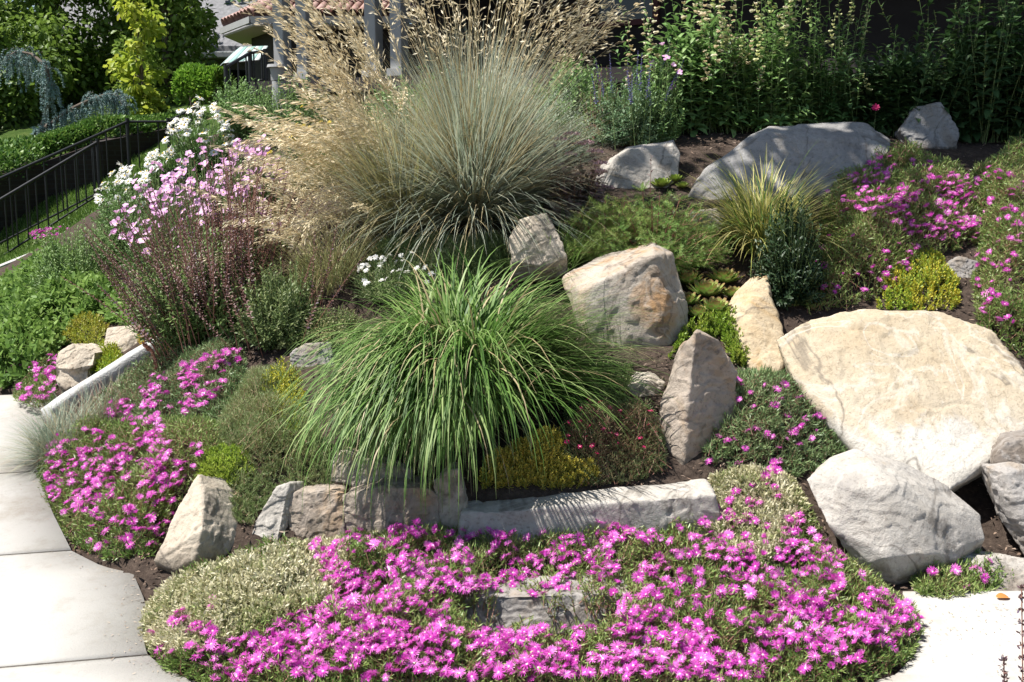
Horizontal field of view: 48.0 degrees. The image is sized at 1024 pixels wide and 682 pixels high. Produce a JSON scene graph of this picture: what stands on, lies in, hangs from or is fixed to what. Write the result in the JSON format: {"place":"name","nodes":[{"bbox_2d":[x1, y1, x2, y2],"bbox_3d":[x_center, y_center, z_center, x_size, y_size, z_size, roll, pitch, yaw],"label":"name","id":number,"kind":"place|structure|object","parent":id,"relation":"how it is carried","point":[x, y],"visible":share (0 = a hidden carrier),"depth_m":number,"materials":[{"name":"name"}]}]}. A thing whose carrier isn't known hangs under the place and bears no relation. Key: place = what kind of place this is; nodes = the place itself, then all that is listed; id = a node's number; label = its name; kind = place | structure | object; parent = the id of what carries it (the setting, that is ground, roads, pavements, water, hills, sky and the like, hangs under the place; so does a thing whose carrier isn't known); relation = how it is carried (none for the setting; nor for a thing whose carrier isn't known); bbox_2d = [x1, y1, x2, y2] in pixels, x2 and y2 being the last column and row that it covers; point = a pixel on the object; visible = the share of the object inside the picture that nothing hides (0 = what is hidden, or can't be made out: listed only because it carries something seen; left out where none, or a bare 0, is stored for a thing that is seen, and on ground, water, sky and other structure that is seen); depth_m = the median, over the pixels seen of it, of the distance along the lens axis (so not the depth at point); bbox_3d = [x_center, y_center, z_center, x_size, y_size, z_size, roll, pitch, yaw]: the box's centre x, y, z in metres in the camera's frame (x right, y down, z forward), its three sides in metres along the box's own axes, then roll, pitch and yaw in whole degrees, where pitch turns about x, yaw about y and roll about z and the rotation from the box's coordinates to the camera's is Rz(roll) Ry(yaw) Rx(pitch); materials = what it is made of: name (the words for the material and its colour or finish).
{"place":"outdoors","nodes":[
{"label":"outdoors","id":0,"kind":"place"},
{"bbox_2d":[0,147,158,263],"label":"lawn grass","id":1,"kind":"structure","parent":0,"point":[19,252],"depth_m":16.58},
{"bbox_2d":[0,90,247,267],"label":"lawn","id":2,"kind":"structure","parent":0,"point":[7,132],"depth_m":20.65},
{"bbox_2d":[103,0,172,115],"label":"young maple","id":3,"kind":"object","parent":2,"relation":"on","point":[131,72],"visible":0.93,"depth_m":19.84,"materials":[{"name":"yellow plant"}]},
{"bbox_2d":[99,0,224,103],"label":"leafy tree","id":4,"kind":"object","parent":2,"relation":"on","point":[187,22],"visible":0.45,"depth_m":22.48,"materials":[{"name":"green plant"}]},
{"bbox_2d":[170,62,234,114],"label":"shrub","id":5,"kind":"object","parent":2,"relation":"on","point":[203,80],"visible":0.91,"depth_m":16.10,"materials":[{"name":"green plant"}]},
{"bbox_2d":[0,101,1023,681],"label":"ground","id":6,"kind":"structure","parent":0,"point":[714,143],"depth_m":5.45,"materials":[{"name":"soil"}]},
{"bbox_2d":[12,353,57,407],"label":"ice plant","id":7,"kind":"object","parent":6,"relation":"on","point":[42,380],"visible":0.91,"depth_m":6.43,"materials":[{"name":"pink plant"}]},
{"bbox_2d":[0,0,81,129],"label":"leafy tree","id":8,"kind":"object","parent":6,"relation":"on","point":[13,100],"visible":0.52,"depth_m":21.33,"materials":[{"name":"green plant"}]},
{"bbox_2d":[0,139,102,253],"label":"iron railing","id":9,"kind":"object","parent":6,"relation":"on","point":[83,150],"visible":0.89,"depth_m":15.67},
{"bbox_2d":[0,384,125,481],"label":"blue fescue","id":10,"kind":"object","parent":6,"relation":"on","point":[46,438],"visible":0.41,"depth_m":5.53,"materials":[{"name":"plant"}]},
{"bbox_2d":[0,46,137,154],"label":"weeping cedar","id":11,"kind":"object","parent":6,"relation":"on","point":[115,99],"visible":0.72,"depth_m":19.16,"materials":[{"name":"green plant"}]},
{"bbox_2d":[0,238,138,388],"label":"broadleaf groundcover","id":12,"kind":"object","parent":6,"relation":"on","point":[27,312],"visible":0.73,"depth_m":7.22,"materials":[{"name":"green plant"}]},
{"bbox_2d":[19,212,126,293],"bbox_3d":[-2.988,-0.567,7.862,0.785,0.634,0.760,0,9,0],"label":"catmint","id":13,"kind":"object","parent":6,"relation":"on","point":[78,250],"visible":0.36,"depth_m":7.78,"materials":[{"name":"green plant"}]},
{"bbox_2d":[56,343,103,391],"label":"rock","id":14,"kind":"object","parent":6,"relation":"on","point":[74,362],"visible":0.77,"depth_m":6.29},
{"bbox_2d":[29,363,136,443],"bbox_3d":[-2.026,0.296,5.671,0.696,0.383,0.674,6,11,31],"label":"blue fescue","id":15,"kind":"object","parent":6,"relation":"on","point":[88,404],"visible":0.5,"depth_m":5.67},
{"bbox_2d":[61,311,109,343],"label":"sedum","id":16,"kind":"object","parent":6,"relation":"on","point":[81,321],"visible":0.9,"depth_m":6.98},
{"bbox_2d":[0,0,188,108],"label":"leafy tree","id":17,"kind":"object","parent":6,"relation":"on","point":[91,68],"visible":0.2,"depth_m":23.16,"materials":[{"name":"green plant"}]},
{"bbox_2d":[0,124,188,233],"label":"brick wall","id":18,"kind":"structure","parent":6,"relation":"on","point":[114,150],"depth_m":17.49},
{"bbox_2d":[0,110,197,179],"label":"hedge","id":19,"kind":"object","parent":18,"relation":"on","point":[40,145],"visible":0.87,"depth_m":17.68,"materials":[{"name":"green plant"}]},
{"bbox_2d":[41,339,158,424],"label":"edging kerb","id":20,"kind":"structure","parent":6,"relation":"on","point":[114,367],"depth_m":6.05,"materials":[{"name":"white concrete"}]},
{"bbox_2d":[0,103,200,243],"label":"iron railing","id":21,"kind":"object","parent":6,"relation":"on","point":[127,121],"visible":0.52,"depth_m":16.87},
{"bbox_2d":[85,180,149,263],"bbox_3d":[-2.776,-0.863,8.296,0.572,0.616,0.573,-5,10,-27],"label":"catmint","id":22,"kind":"object","parent":6,"relation":"on","point":[111,217],"visible":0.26,"depth_m":8.21,"materials":[{"name":"green plant"}]},
{"bbox_2d":[89,163,150,225],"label":"shasta daisy","id":23,"kind":"object","parent":6,"relation":"on","point":[121,177],"visible":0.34,"depth_m":9.44,"materials":[{"name":"white plant"}]},
{"bbox_2d":[104,325,138,354],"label":"rock","id":24,"kind":"object","parent":6,"relation":"on","point":[125,339],"visible":0.38,"depth_m":6.51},
{"bbox_2d":[35,410,224,561],"bbox_3d":[-1.699,0.522,5.032,0.678,0.522,1.588,-7,11,-38],"label":"ice plant","id":25,"kind":"object","parent":6,"relation":"on","point":[158,429],"visible":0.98,"depth_m":4.78,"materials":[{"name":"pink plant"}]},
{"bbox_2d":[109,161,202,284],"bbox_3d":[-2.254,-0.753,7.345,0.636,0.785,0.609,0,9,0],"label":"evening primrose","id":26,"kind":"object","parent":6,"relation":"on","point":[164,178],"visible":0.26,"depth_m":7.29,"materials":[{"name":"pink plant"}]},
{"bbox_2d":[136,140,188,204],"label":"shasta daisy","id":27,"kind":"object","parent":6,"relation":"on","point":[146,176],"visible":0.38,"depth_m":9.43,"materials":[{"name":"white plant"}]},
{"bbox_2d":[78,335,248,424],"bbox_3d":[-1.562,0.205,5.575,1.283,0.481,0.600,7,12,39],"label":"ice plant","id":28,"kind":"object","parent":6,"relation":"on","point":[187,372],"visible":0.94,"depth_m":5.44,"materials":[{"name":"pink plant"}]},
{"bbox_2d":[59,0,272,92],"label":"grey roof house","id":29,"kind":"structure","parent":6,"relation":"on","point":[225,50],"depth_m":26.92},
{"bbox_2d":[121,171,216,297],"bbox_3d":[-1.946,-0.584,6.715,0.654,0.812,0.647,0,9,0],"label":"evening primrose","id":30,"kind":"object","parent":6,"relation":"on","point":[164,210],"visible":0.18,"depth_m":6.64,"materials":[{"name":"pink plant"}]},
{"bbox_2d":[60,145,317,368],"bbox_3d":[-1.590,-0.432,5.922,1.200,1.155,1.354,0,9,0],"label":"salvia","id":31,"kind":"object","parent":6,"relation":"on","point":[178,318],"visible":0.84,"depth_m":5.72,"materials":[{"name":"brown plant"}]},
{"bbox_2d":[154,474,237,574],"bbox_3d":[-1.113,0.699,4.454,0.214,0.374,0.566,5,10,28],"label":"boulder","id":32,"kind":"object","parent":6,"relation":"on","point":[204,523],"visible":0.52,"depth_m":4.31,"materials":[{"name":"stone"}]},
{"bbox_2d":[151,137,241,244],"bbox_3d":[-1.929,-0.896,7.293,0.643,0.775,0.692,0,9,0],"label":"evening primrose","id":33,"kind":"object","parent":6,"relation":"on","point":[182,171],"visible":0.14,"depth_m":7.20,"materials":[{"name":"pink plant"}]},
{"bbox_2d":[160,96,242,179],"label":"shasta daisy","id":34,"kind":"object","parent":6,"relation":"on","point":[181,145],"visible":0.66,"depth_m":9.61,"materials":[{"name":"white plant"}]},
{"bbox_2d":[195,442,254,486],"bbox_3d":[-1.159,0.504,4.628,0.273,0.172,0.213,0,9,0],"label":"sedum","id":35,"kind":"object","parent":6,"relation":"on","point":[211,463],"visible":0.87,"depth_m":4.61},
{"bbox_2d":[208,75,274,140],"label":"green shrub","id":36,"kind":"object","parent":6,"relation":"on","point":[237,129],"visible":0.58,"depth_m":12.16,"materials":[{"name":"green plant"}]},
{"bbox_2d":[196,161,290,270],"bbox_3d":[-1.530,-0.662,6.460,0.518,0.695,0.533,3,9,18],"label":"evening primrose","id":37,"kind":"object","parent":6,"relation":"on","point":[222,191],"visible":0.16,"depth_m":6.41,"materials":[{"name":"pink plant"}]},
{"bbox_2d":[137,534,358,662],"bbox_3d":[-0.860,0.849,3.977,0.833,0.295,0.710,-5,10,-27],"label":"variegated sedum","id":38,"kind":"object","parent":6,"relation":"on","point":[245,577],"visible":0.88,"depth_m":3.86,"materials":[{"name":"beige plant"}]},
{"bbox_2d":[214,133,294,230],"bbox_3d":[-1.600,-0.962,7.103,0.522,0.633,0.522,0,9,0],"label":"evening primrose","id":39,"kind":"object","parent":6,"relation":"on","point":[251,151],"visible":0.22,"depth_m":7.02,"materials":[{"name":"pink plant"}]},
{"bbox_2d":[171,218,362,362],"bbox_3d":[-1.165,-0.235,5.414,0.960,0.701,0.685,0,9,0],"label":"salvia","id":40,"kind":"object","parent":6,"relation":"on","point":[267,326],"visible":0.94,"depth_m":5.45,"materials":[{"name":"green plant"}]},
{"bbox_2d":[146,526,391,681],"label":"ice plant","id":41,"kind":"object","parent":6,"relation":"on","point":[334,619],"visible":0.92,"depth_m":3.58,"materials":[{"name":"pink plant"}]},
{"bbox_2d":[210,361,331,524],"bbox_3d":[-1.069,0.398,4.891,0.465,0.490,1.025,-4,10,-21],"label":"trailing mat","id":42,"kind":"object","parent":6,"relation":"on","point":[243,409],"visible":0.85,"depth_m":4.69,"materials":[{"name":"green plant"}]},
{"bbox_2d":[252,481,304,542],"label":"retaining stone","id":43,"kind":"object","parent":6,"relation":"on","point":[273,515],"visible":0.39,"depth_m":4.44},
{"bbox_2d":[261,356,305,439],"bbox_3d":[-1.004,0.245,4.982,0.226,0.288,0.596,-2,9,-11],"label":"sedum","id":44,"kind":"object","parent":6,"relation":"on","point":[292,371],"visible":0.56,"depth_m":5.06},
{"bbox_2d":[241,67,340,144],"bbox_3d":[-1.897,-2.030,9.974,0.865,0.681,0.968,0,9,0],"label":"green shrub","id":45,"kind":"object","parent":6,"relation":"on","point":[287,113],"visible":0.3,"depth_m":9.88,"materials":[{"name":"green plant"}]},
{"bbox_2d":[170,118,419,299],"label":"tawny grass","id":46,"kind":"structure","parent":6,"relation":"on","point":[345,259],"depth_m":5.86,"materials":[{"name":"plant"}]},
{"bbox_2d":[290,342,335,366],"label":"boulder","id":47,"kind":"object","parent":6,"relation":"on","point":[298,355],"visible":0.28,"depth_m":5.32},
{"bbox_2d":[287,483,346,540],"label":"retaining stone","id":48,"kind":"object","parent":6,"relation":"on","point":[319,515],"visible":0.61,"depth_m":4.46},
{"bbox_2d":[220,0,416,107],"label":"tiled bay","id":49,"kind":"object","parent":6,"relation":"on","point":[254,35],"visible":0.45,"depth_m":18.57,"materials":[{"name":"red tile"}]},
{"bbox_2d":[295,303,376,347],"bbox_3d":[-0.826,-0.076,5.441,0.345,0.213,0.344,7,11,38],"label":"mat","id":50,"kind":"object","parent":6,"relation":"on","point":[326,324],"visible":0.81,"depth_m":5.42,"materials":[{"name":"green plant"}]},
{"bbox_2d":[207,0,552,249],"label":"tawny grass","id":51,"kind":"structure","parent":6,"relation":"on","point":[286,128],"depth_m":6.06,"materials":[{"name":"plant"}]},
{"bbox_2d":[342,475,439,541],"bbox_3d":[-0.469,0.696,4.569,0.383,0.295,0.292,0,9,0],"label":"retaining stone","id":52,"kind":"object","parent":6,"relation":"on","point":[392,512],"visible":0.53,"depth_m":4.46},
{"bbox_2d":[330,446,412,486],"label":"retaining stone","id":53,"kind":"object","parent":52,"relation":"on","point":[401,468],"visible":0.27,"depth_m":4.60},
{"bbox_2d":[348,251,439,304],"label":"flowering plant","id":54,"kind":"object","parent":6,"relation":"on","point":[379,279],"visible":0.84,"depth_m":5.64,"materials":[{"name":"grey plant"}]},
{"bbox_2d":[362,228,510,287],"bbox_3d":[-0.379,-0.427,5.879,0.793,0.306,0.420,0,9,0],"label":"trailing mat","id":55,"kind":"object","parent":6,"relation":"on","point":[493,243],"visible":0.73,"depth_m":5.84,"materials":[{"name":"green plant"}]},
{"bbox_2d":[350,65,530,128],"bbox_3d":[-0.612,-2.008,9.564,1.630,0.529,1.676,0,9,0],"label":"shrub","id":56,"kind":"object","parent":6,"relation":"on","point":[390,97],"visible":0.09,"depth_m":9.29,"materials":[{"name":"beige plant"}]},
{"bbox_2d":[434,462,467,532],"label":"retaining stone","id":57,"kind":"object","parent":6,"relation":"on","point":[449,516],"visible":0.48,"depth_m":4.49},
{"bbox_2d":[359,518,562,681],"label":"ice plant","id":58,"kind":"object","parent":6,"relation":"on","point":[413,573],"visible":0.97,"depth_m":3.74,"materials":[{"name":"pink plant"}]},
{"bbox_2d":[241,244,685,523],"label":"fountain grass","id":59,"kind":"object","parent":6,"relation":"on","point":[447,374],"depth_m":4.51,"materials":[{"name":"plant"}]},
{"bbox_2d":[291,0,644,280],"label":"blue oat grass","id":60,"kind":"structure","parent":6,"relation":"on","point":[506,122],"depth_m":5.97,"materials":[{"name":"plant"}]},
{"bbox_2d":[508,213,567,281],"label":"boulder","id":61,"kind":"object","parent":6,"relation":"on","point":[549,250],"visible":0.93,"depth_m":5.60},
{"bbox_2d":[477,424,601,489],"bbox_3d":[0.112,0.471,4.683,0.510,0.246,0.254,0,9,0],"label":"sedum","id":62,"kind":"object","parent":6,"relation":"on","point":[526,458],"visible":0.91,"depth_m":4.63,"materials":[{"name":"plant"}]},
{"bbox_2d":[450,574,633,639],"bbox_3d":[0.111,0.988,4.078,0.682,0.266,0.264,0,9,0],"label":"retaining stone","id":63,"kind":"object","parent":6,"relation":"on","point":[512,603],"visible":0.26,"depth_m":3.98,"materials":[{"name":"stone"}]},
{"bbox_2d":[528,87,596,160],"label":"grey shrub","id":64,"kind":"object","parent":6,"relation":"on","point":[579,127],"visible":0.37,"depth_m":7.02,"materials":[{"name":"plant"}]},
{"bbox_2d":[522,48,623,123],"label":"shrub","id":65,"kind":"object","parent":6,"relation":"on","point":[583,85],"visible":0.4,"depth_m":8.87,"materials":[{"name":"green plant"}]},
{"bbox_2d":[534,131,616,231],"bbox_3d":[0.342,-0.852,6.221,0.460,0.575,0.381,0,9,0],"label":"purple sedum","id":66,"kind":"object","parent":6,"relation":"on","point":[588,192],"visible":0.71,"depth_m":6.15,"materials":[{"name":"green plant"}]},
{"bbox_2d":[458,479,719,558],"bbox_3d":[0.299,0.746,4.532,1.017,0.361,0.239,0,9,0],"label":"retaining stone","id":67,"kind":"object","parent":6,"relation":"on","point":[653,506],"visible":0.5,"depth_m":4.43,"materials":[{"name":"stone"}]},
{"bbox_2d":[557,359,633,418],"bbox_3d":[0.376,0.206,5.093,0.352,0.212,0.366,0,9,0],"label":"trailing mat","id":68,"kind":"object","parent":6,"relation":"on","point":[606,391],"visible":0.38,"depth_m":5.07,"materials":[{"name":"green plant"}]},
{"bbox_2d":[557,193,658,261],"bbox_3d":[0.483,-0.575,5.920,0.609,0.376,0.543,0,9,0],"label":"juniper","id":69,"kind":"object","parent":6,"relation":"on","point":[591,250],"visible":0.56,"depth_m":5.85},
{"bbox_2d":[548,392,671,487],"bbox_3d":[0.397,0.389,4.785,0.511,0.359,0.384,0,9,0],"label":"dianthus","id":70,"kind":"object","parent":6,"relation":"on","point":[652,435],"visible":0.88,"depth_m":4.71,"materials":[{"name":"green plant"}]},
{"bbox_2d":[562,242,687,347],"bbox_3d":[0.541,-0.156,5.667,0.600,0.646,0.747,0,9,0],"label":"boulder","id":71,"kind":"object","parent":6,"relation":"on","point":[650,269],"visible":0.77,"depth_m":5.34,"materials":[{"name":"stone"}]},
{"bbox_2d":[587,43,683,150],"bbox_3d":[0.696,-1.571,7.402,0.740,0.690,0.580,7,12,39],"label":"blue salvia","id":72,"kind":"object","parent":6,"relation":"on","point":[633,134],"visible":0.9,"depth_m":7.28,"materials":[{"name":"grey plant"}]},
{"bbox_2d":[250,0,1023,134],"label":"porch house","id":73,"kind":"structure","parent":6,"relation":"on","point":[904,18],"depth_m":15.13,"materials":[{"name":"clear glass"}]},
{"bbox_2d":[223,49,267,106],"bbox_3d":[-3.577,-3.417,15.280,0.188,0.973,0.929,4,10,23],"label":"iron railing","id":74,"kind":"object","parent":73,"relation":"on","point":[264,63],"visible":0.68,"depth_m":15.48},
{"bbox_2d":[581,0,659,27],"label":"window","id":75,"kind":"structure","parent":73,"relation":"in","point":[629,4],"depth_m":16.07,"materials":[{"name":"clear glass"}]},
{"bbox_2d":[532,494,742,681],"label":"ice plant","id":76,"kind":"object","parent":6,"relation":"on","point":[703,607],"visible":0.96,"depth_m":3.85,"materials":[{"name":"pink plant"}]},
{"bbox_2d":[596,140,679,188],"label":"boulder","id":77,"kind":"object","parent":6,"relation":"on","point":[639,167],"visible":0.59,"depth_m":6.73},
{"bbox_2d":[627,371,665,396],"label":"rock","id":78,"kind":"object","parent":6,"relation":"on","point":[657,384],"visible":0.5,"depth_m":5.05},
{"bbox_2d":[570,182,732,272],"bbox_3d":[0.721,-0.591,5.947,0.859,0.482,0.707,0,9,0],"label":"juniper","id":79,"kind":"object","parent":6,"relation":"on","point":[665,235],"visible":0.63,"depth_m":5.82,"materials":[{"name":"plant"}]},
{"bbox_2d":[635,42,687,141],"bbox_3d":[0.933,-1.579,7.371,0.401,0.645,0.408,0,9,0],"label":"garden phlox","id":80,"kind":"object","parent":6,"relation":"on","point":[672,133],"visible":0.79,"depth_m":7.32,"materials":[{"name":"green plant"}]},
{"bbox_2d":[659,329,737,464],"bbox_3d":[0.791,0.300,4.909,0.346,0.723,0.451,0,9,0],"label":"boulder","id":81,"kind":"object","parent":6,"relation":"on","point":[701,385],"visible":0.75,"depth_m":4.78,"materials":[{"name":"stone"}]},
{"bbox_2d":[601,0,805,137],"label":"snapdragon","id":82,"kind":"object","parent":6,"relation":"on","point":[700,86],"visible":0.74,"depth_m":7.58,"materials":[{"name":"green plant"}]},
{"bbox_2d":[668,305,749,366],"bbox_3d":[0.931,-0.029,5.370,0.444,0.256,0.381,0,9,0],"label":"sedum","id":83,"kind":"object","parent":6,"relation":"on","point":[723,327],"visible":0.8,"depth_m":5.37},
{"bbox_2d":[677,267,744,317],"bbox_3d":[0.972,-0.240,5.668,0.401,0.211,0.474,0,9,0],"label":"houseleek","id":84,"kind":"object","parent":6,"relation":"on","point":[709,287],"visible":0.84,"depth_m":5.66,"materials":[{"name":"green plant"}]},
{"bbox_2d":[724,273,783,374],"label":"boulder","id":85,"kind":"object","parent":6,"relation":"on","point":[756,315],"visible":0.75,"depth_m":5.35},
{"bbox_2d":[700,461,822,576],"bbox_3d":[0.949,0.693,4.427,0.503,0.332,0.652,0,9,0],"label":"variegated sedum","id":86,"kind":"object","parent":6,"relation":"on","point":[761,499],"visible":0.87,"depth_m":4.48,"materials":[{"name":"green plant"}]},
{"bbox_2d":[705,0,837,132],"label":"snapdragon","id":87,"kind":"object","parent":6,"relation":"on","point":[784,106],"visible":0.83,"depth_m":7.62,"materials":[{"name":"green plant"}]},
{"bbox_2d":[701,363,847,476],"bbox_3d":[1.073,0.328,4.915,0.720,0.409,0.554,-5,10,-27],"label":"ice plant","id":88,"kind":"object","parent":6,"relation":"on","point":[778,388],"visible":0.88,"depth_m":4.82,"materials":[{"name":"plant"}]},
{"bbox_2d":[677,138,890,280],"bbox_3d":[1.338,-0.717,6.083,1.298,0.699,1.346,0,9,0],"label":"striped sedge","id":89,"kind":"object","parent":6,"relation":"on","point":[748,231],"visible":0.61,"depth_m":5.99,"materials":[{"name":"plant"}]},
{"bbox_2d":[747,192,829,310],"bbox_3d":[1.366,-0.449,5.666,0.429,0.583,0.371,0,9,0],"label":"dark bush","id":90,"kind":"object","parent":6,"relation":"on","point":[802,277],"visible":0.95,"depth_m":5.59,"materials":[{"name":"green plant"}]},
{"bbox_2d":[688,122,889,199],"bbox_3d":[1.638,-1.041,6.977,1.263,0.570,0.914,0,9,0],"label":"boulder","id":91,"kind":"object","parent":6,"relation":"on","point":[838,145],"visible":0.57,"depth_m":6.70,"materials":[{"name":"stone"}]},
{"bbox_2d":[753,0,874,123],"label":"snapdragon","id":92,"kind":"object","parent":6,"relation":"on","point":[833,109],"visible":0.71,"depth_m":7.68,"materials":[{"name":"green plant"}]},
{"bbox_2d":[714,501,924,681],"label":"ice plant","id":93,"kind":"object","parent":6,"relation":"on","point":[871,621],"visible":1,"depth_m":3.77,"materials":[{"name":"pink plant"}]},
{"bbox_2d":[804,136,983,314],"bbox_3d":[2.098,-0.675,6.227,0.872,0.886,1.854,4,10,22],"label":"ice plant","id":94,"kind":"object","parent":6,"relation":"on","point":[905,200],"visible":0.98,"depth_m":6.08,"materials":[{"name":"green plant"}]},
{"bbox_2d":[807,449,984,585],"bbox_3d":[1.461,0.669,4.511,0.679,0.468,0.708,0,9,0],"label":"boulder","id":95,"kind":"object","parent":6,"relation":"on","point":[895,522],"visible":0.94,"depth_m":4.26,"materials":[{"name":"stone"}]},
{"bbox_2d":[776,309,1023,492],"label":"boulder","id":96,"kind":"object","parent":6,"relation":"on","point":[937,395],"visible":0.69,"depth_m":4.96,"materials":[{"name":"stone"}]},
{"bbox_2d":[833,19,977,135],"bbox_3d":[2.605,-1.714,7.701,0.918,0.861,0.807,2,9,13],"label":"snapdragon","id":97,"kind":"object","parent":6,"relation":"on","point":[892,100],"visible":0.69,"depth_m":7.63,"materials":[{"name":"green plant"}]},
{"bbox_2d":[875,245,961,310],"bbox_3d":[2.014,-0.318,5.794,0.475,0.307,0.439,0,9,0],"label":"sedum","id":98,"kind":"object","parent":6,"relation":"on","point":[929,280],"visible":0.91,"depth_m":5.72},
{"bbox_2d":[894,102,958,148],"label":"boulder","id":99,"kind":"object","parent":6,"relation":"on","point":[934,127],"visible":0.67,"depth_m":7.44,"materials":[{"name":"stone"}]},
{"bbox_2d":[878,0,1023,143],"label":"snapdragon","id":100,"kind":"object","parent":6,"relation":"on","point":[984,105],"visible":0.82,"depth_m":7.58,"materials":[{"name":"green plant"}]},
{"bbox_2d":[909,547,1016,599],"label":"ice plant","id":101,"kind":"object","parent":6,"relation":"on","point":[923,584],"visible":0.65,"depth_m":4.20,"materials":[{"name":"green plant"}]},
{"bbox_2d":[937,550,1023,590],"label":"rock","id":102,"kind":"object","parent":6,"relation":"on","point":[1014,563],"visible":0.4,"depth_m":4.30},
{"bbox_2d":[967,131,1023,357],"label":"ice plant","id":103,"kind":"object","parent":6,"relation":"on","point":[1003,173],"visible":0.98,"depth_m":5.86,"materials":[{"name":"green plant"}]},
{"bbox_2d":[981,462,1023,554],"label":"boulder","id":104,"kind":"object","parent":6,"relation":"on","point":[1003,482],"visible":0.89,"depth_m":4.49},
{"bbox_2d":[990,427,1023,463],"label":"boulder","id":105,"kind":"object","parent":104,"relation":"on","point":[1008,446],"visible":0.72,"depth_m":4.65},
{"bbox_2d":[0,394,1023,681],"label":"sidewalk","id":106,"kind":"structure","parent":0,"point":[60,620],"depth_m":3.98,"materials":[{"name":"concrete"}]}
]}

